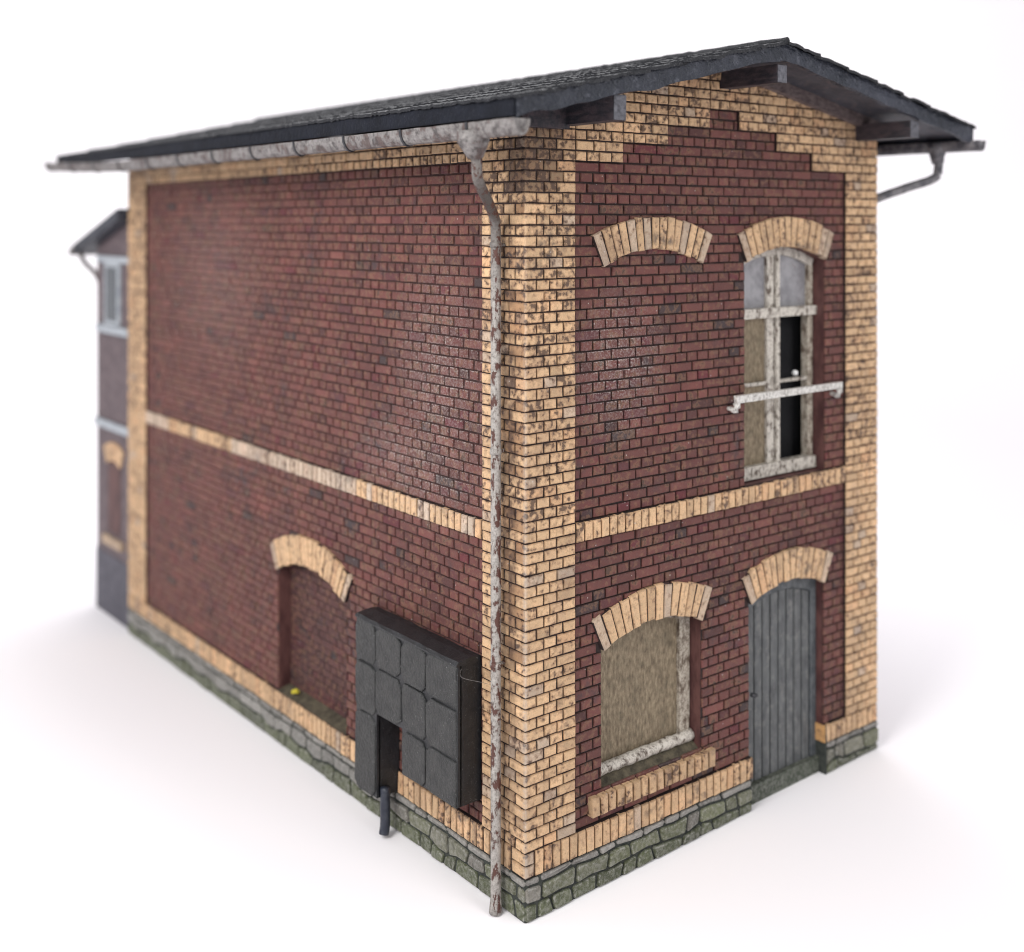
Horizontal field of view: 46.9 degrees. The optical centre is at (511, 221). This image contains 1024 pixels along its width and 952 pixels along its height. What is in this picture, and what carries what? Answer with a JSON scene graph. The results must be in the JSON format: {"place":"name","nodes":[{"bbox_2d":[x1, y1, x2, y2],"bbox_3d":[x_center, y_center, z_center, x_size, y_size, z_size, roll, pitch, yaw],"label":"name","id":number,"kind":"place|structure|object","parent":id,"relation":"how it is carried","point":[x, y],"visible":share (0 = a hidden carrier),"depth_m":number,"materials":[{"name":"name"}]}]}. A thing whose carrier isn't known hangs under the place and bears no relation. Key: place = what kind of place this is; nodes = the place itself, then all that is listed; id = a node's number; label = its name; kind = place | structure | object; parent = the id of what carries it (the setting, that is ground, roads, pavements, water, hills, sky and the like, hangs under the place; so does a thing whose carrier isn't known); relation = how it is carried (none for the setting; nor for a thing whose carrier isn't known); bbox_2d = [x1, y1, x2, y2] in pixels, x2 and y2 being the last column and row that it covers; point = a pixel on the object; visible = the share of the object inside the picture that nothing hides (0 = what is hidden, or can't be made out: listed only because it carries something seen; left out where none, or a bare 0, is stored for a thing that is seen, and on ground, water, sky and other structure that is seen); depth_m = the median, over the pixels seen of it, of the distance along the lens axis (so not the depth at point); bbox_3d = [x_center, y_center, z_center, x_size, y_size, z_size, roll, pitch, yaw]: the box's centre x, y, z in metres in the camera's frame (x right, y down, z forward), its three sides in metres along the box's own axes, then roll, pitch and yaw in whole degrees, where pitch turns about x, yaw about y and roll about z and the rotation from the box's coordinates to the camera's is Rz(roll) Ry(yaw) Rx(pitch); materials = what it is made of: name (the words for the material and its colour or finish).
{"place":"outdoors","nodes":[
{"label":"outdoors","id":0,"kind":"place"},
{"bbox_2d":[0,0,1023,951],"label":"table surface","id":1,"kind":"object","parent":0,"point":[150,800],"visible":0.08,"depth_m":28.23,"materials":[{"name":"white paper"}]},
{"bbox_2d":[44,37,985,922],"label":"model building","id":2,"kind":"structure","parent":0,"point":[410,407],"depth_m":17.82,"materials":[{"name":"brick"}]},
{"bbox_2d":[291,688,299,693],"bbox_3d":[-3.733,8.099,20.379,0.159,0.105,0.109,0,0,38],"label":"flock tuft","id":3,"kind":"object","parent":2,"relation":"on","point":[295,690],"visible":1,"depth_m":20.34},
{"bbox_2d":[601,616,694,775],"bbox_3d":[1.858,6.719,17.046,2.004,2.131,0.275,0,0,-39],"label":"window","id":4,"kind":"structure","parent":2,"relation":"in","point":[645,673],"depth_m":17.14,"materials":[{"name":"beige paint"}]},
{"bbox_2d":[744,247,816,481],"bbox_3d":[4.185,2.207,18.903,1.988,3.639,0.212,0,0,-39],"label":"window","id":5,"kind":"structure","parent":2,"relation":"in","point":[777,281],"depth_m":18.83,"materials":[{"name":"beige paint"}]},
{"bbox_2d":[748,578,815,781],"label":"door","id":6,"kind":"structure","parent":2,"relation":"in","point":[782,621],"depth_m":18.89,"materials":[{"name":"grey paint"}]},
{"bbox_2d":[792,370,797,375],"bbox_3d":[4.642,2.475,19.378,0.104,0.104,0.104,0,0,-39],"label":"bead","id":7,"kind":"object","parent":2,"relation":"attached to","point":[794,372],"visible":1,"depth_m":19.34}
]}

